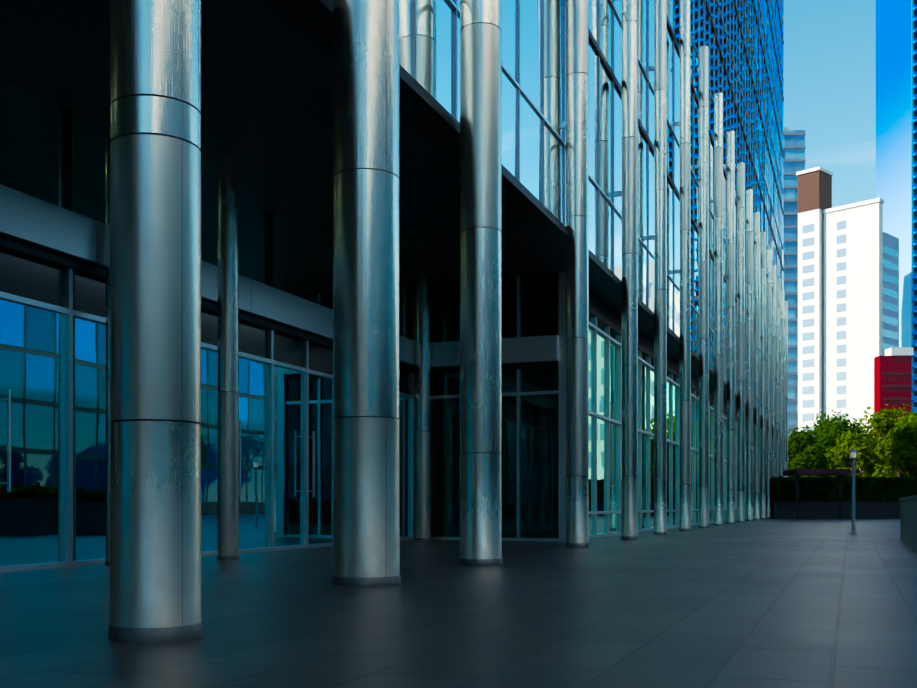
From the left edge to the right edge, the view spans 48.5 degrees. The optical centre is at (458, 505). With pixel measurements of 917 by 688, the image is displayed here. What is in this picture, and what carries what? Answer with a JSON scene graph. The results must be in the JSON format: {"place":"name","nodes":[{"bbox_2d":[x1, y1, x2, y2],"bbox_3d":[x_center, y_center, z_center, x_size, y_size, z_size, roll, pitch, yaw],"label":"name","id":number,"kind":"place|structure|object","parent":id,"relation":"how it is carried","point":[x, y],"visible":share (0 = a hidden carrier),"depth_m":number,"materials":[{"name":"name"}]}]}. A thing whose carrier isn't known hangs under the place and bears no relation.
{"place":"outdoors","nodes":[
{"label":"outdoors","id":0,"kind":"place"},
{"bbox_2d":[0,518,916,687],"bbox_3d":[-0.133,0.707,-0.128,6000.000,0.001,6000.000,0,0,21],"label":"pavement","id":1,"kind":"structure","parent":0,"point":[793,603],"depth_m":6.33,"materials":[{"name":"grey tile"}]},
{"bbox_2d":[105,114,110,565],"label":"column","id":2,"kind":"structure","parent":1,"relation":"on","point":[107,561],"depth_m":11.96,"materials":[{"name":"metal"}]},
{"bbox_2d":[108,0,202,642],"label":"steel column","id":3,"kind":"structure","parent":1,"relation":"on","point":[155,321],"depth_m":5.29,"materials":[{"name":"grey metal"}]},
{"bbox_2d":[217,153,238,559],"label":"column","id":4,"kind":"structure","parent":1,"relation":"on","point":[228,356],"depth_m":13.31,"materials":[{"name":"metal"}]},
{"bbox_2d":[332,0,400,585],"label":"steel column","id":5,"kind":"structure","parent":1,"relation":"on","point":[366,505],"depth_m":8.99,"materials":[{"name":"grey metal"}]},
{"bbox_2d":[0,0,783,571],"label":"office building","id":6,"kind":"structure","parent":1,"relation":"on","point":[268,92],"depth_m":15.79,"materials":[{"name":"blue glass"}]},
{"bbox_2d":[415,278,430,540],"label":"column","id":7,"kind":"structure","parent":1,"relation":"on","point":[422,409],"depth_m":20.59,"materials":[{"name":"metal"}]},
{"bbox_2d":[459,0,502,565],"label":"steel column","id":8,"kind":"structure","parent":1,"relation":"on","point":[480,282],"depth_m":12.04,"materials":[{"name":"grey metal"}]},
{"bbox_2d":[563,0,588,547],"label":"steel column","id":9,"kind":"structure","parent":1,"relation":"on","point":[576,124],"depth_m":17.13,"materials":[{"name":"grey metal"}]},
{"bbox_2d":[615,0,637,539],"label":"steel column","id":10,"kind":"structure","parent":1,"relation":"on","point":[628,193],"depth_m":20.99,"materials":[{"name":"grey metal"}]},
{"bbox_2d":[649,0,666,534],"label":"steel column","id":11,"kind":"structure","parent":1,"relation":"on","point":[659,69],"depth_m":24.47,"materials":[{"name":"grey metal"}]},
{"bbox_2d":[675,0,690,530],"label":"steel column","id":12,"kind":"structure","parent":1,"relation":"on","point":[684,124],"depth_m":28.06,"materials":[{"name":"grey metal"}]},
{"bbox_2d":[695,45,708,527],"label":"steel column","id":13,"kind":"structure","parent":1,"relation":"on","point":[703,296],"depth_m":31.65,"materials":[{"name":"grey metal"}]},
{"bbox_2d":[710,92,723,525],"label":"steel column","id":14,"kind":"structure","parent":1,"relation":"on","point":[717,201],"depth_m":35.23,"materials":[{"name":"grey metal"}]},
{"bbox_2d":[723,130,734,523],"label":"steel column","id":15,"kind":"structure","parent":1,"relation":"on","point":[730,229],"depth_m":38.82,"materials":[{"name":"grey metal"}]},
{"bbox_2d":[735,162,744,522],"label":"steel column","id":16,"kind":"structure","parent":1,"relation":"on","point":[740,253],"depth_m":42.41,"materials":[{"name":"grey metal"}]},
{"bbox_2d":[745,189,752,520],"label":"steel column","id":17,"kind":"structure","parent":1,"relation":"on","point":[749,354],"depth_m":45.99,"materials":[{"name":"grey metal"}]},
{"bbox_2d":[753,212,759,519],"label":"steel column","id":18,"kind":"structure","parent":1,"relation":"on","point":[756,289],"depth_m":49.57,"materials":[{"name":"grey metal"}]},
{"bbox_2d":[760,232,766,518],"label":"steel column","id":19,"kind":"structure","parent":1,"relation":"on","point":[762,375],"depth_m":53.15,"materials":[{"name":"grey metal"}]},
{"bbox_2d":[766,249,771,517],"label":"steel column","id":20,"kind":"structure","parent":1,"relation":"on","point":[768,370],"depth_m":56.72,"materials":[{"name":"grey metal"}]},
{"bbox_2d":[772,264,775,476],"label":"steel column","id":21,"kind":"structure","parent":1,"relation":"on","point":[774,370],"depth_m":60.30,"materials":[{"name":"grey metal"}]},
{"bbox_2d":[776,278,780,476],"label":"steel column","id":22,"kind":"structure","parent":1,"relation":"on","point":[778,377],"depth_m":63.90,"materials":[{"name":"grey metal"}]},
{"bbox_2d":[780,290,783,476],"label":"steel column","id":23,"kind":"structure","parent":1,"relation":"on","point":[782,380],"depth_m":67.47,"materials":[{"name":"grey metal"}]},
{"bbox_2d":[784,301,787,476],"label":"steel column","id":24,"kind":"structure","parent":1,"relation":"on","point":[785,385],"depth_m":71.06,"materials":[{"name":"grey metal"}]},
{"bbox_2d":[788,439,804,462],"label":"plaza tree","id":25,"kind":"object","parent":1,"relation":"on","point":[791,454],"visible":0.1,"depth_m":111.19,"materials":[{"name":"green plant"}]},
{"bbox_2d":[788,427,836,477],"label":"plaza tree","id":26,"kind":"object","parent":1,"relation":"on","point":[804,443],"visible":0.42,"depth_m":94.21,"materials":[{"name":"green plant"}]},
{"bbox_2d":[783,469,850,518],"bbox_3d":[18.977,-0.597,54.025,2.762,2.610,2.400,0,0,1],"label":"pergola","id":27,"kind":"object","parent":1,"relation":"on","point":[797,473],"visible":1,"depth_m":53.61,"materials":[{"name":"brown wood"}]},
{"bbox_2d":[800,408,848,466],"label":"plaza tree","id":28,"kind":"object","parent":1,"relation":"on","point":[822,416],"visible":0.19,"depth_m":126.01,"materials":[{"name":"green plant"}]},
{"bbox_2d":[802,417,861,470],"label":"plaza tree","id":29,"kind":"object","parent":1,"relation":"on","point":[825,437],"visible":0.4,"depth_m":102.24,"materials":[{"name":"green plant"}]},
{"bbox_2d":[774,502,899,518],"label":"planter wall","id":30,"kind":"structure","parent":1,"relation":"on","point":[829,510],"depth_m":55.60,"materials":[{"name":"concrete"}]},
{"bbox_2d":[770,476,916,517],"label":"plaza hedge","id":31,"kind":"object","parent":1,"relation":"on","point":[867,489],"visible":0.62,"depth_m":56.29,"materials":[{"name":"green plant"}]},
{"bbox_2d":[849,450,857,533],"bbox_3d":[9.824,-0.343,25.343,0.220,2.100,0.220,0,0,1],"label":"lamp post","id":32,"kind":"object","parent":1,"relation":"on","point":[853,458],"visible":1,"depth_m":25.30,"materials":[{"name":"grey metal"}]},
{"bbox_2d":[823,430,887,477],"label":"plaza tree","id":33,"kind":"object","parent":1,"relation":"on","point":[843,448],"visible":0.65,"depth_m":96.63,"materials":[{"name":"green plant"}]},
{"bbox_2d":[849,421,886,477],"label":"plaza tree","id":34,"kind":"object","parent":1,"relation":"on","point":[867,436],"visible":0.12,"depth_m":119.49,"materials":[{"name":"green plant"}]},
{"bbox_2d":[856,404,902,477],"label":"plaza tree","id":35,"kind":"object","parent":1,"relation":"on","point":[881,422],"visible":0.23,"depth_m":106.63,"materials":[{"name":"green plant"}]},
{"bbox_2d":[872,420,916,477],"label":"plaza tree","id":36,"kind":"object","parent":1,"relation":"on","point":[901,447],"visible":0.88,"depth_m":92.29,"materials":[{"name":"green plant"}]},
{"bbox_2d":[880,404,916,432],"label":"plaza tree","id":37,"kind":"object","parent":1,"relation":"on","point":[906,416],"visible":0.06,"depth_m":124.39,"materials":[{"name":"green plant"}]},
{"bbox_2d":[895,415,916,475],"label":"plaza tree","id":38,"kind":"object","parent":1,"relation":"on","point":[910,418],"visible":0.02,"depth_m":99.45,"materials":[{"name":"green plant"}]},
{"bbox_2d":[899,495,916,551],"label":"long planter","id":39,"kind":"structure","parent":1,"relation":"on","point":[908,521],"depth_m":17.26,"materials":[{"name":"concrete"}]},
{"bbox_2d":[783,127,805,459],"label":"glass tower","id":40,"kind":"structure","parent":0,"point":[794,148],"depth_m":298.60,"materials":[{"name":"blue glass"}]},
{"bbox_2d":[783,0,875,207],"label":"sky","id":41,"kind":"structure","parent":0,"point":[829,46],"materials":[{"name":"blue"}]},
{"bbox_2d":[810,143,874,163],"bbox_3d":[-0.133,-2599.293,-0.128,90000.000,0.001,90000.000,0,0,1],"label":"cloud","id":42,"kind":"structure","parent":0,"point":[849,155],"depth_m":7597.45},
{"bbox_2d":[796,166,898,476],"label":"white tower","id":43,"kind":"structure","parent":0,"point":[848,293],"depth_m":245.61,"materials":[{"name":"concrete"}]},
{"bbox_2d":[874,347,913,475],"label":"red block","id":44,"kind":"structure","parent":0,"point":[893,378],"depth_m":178.87,"materials":[{"name":"red"}]},
{"bbox_2d":[876,0,916,416],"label":"blue tower","id":45,"kind":"structure","parent":0,"point":[896,105],"depth_m":336.06,"materials":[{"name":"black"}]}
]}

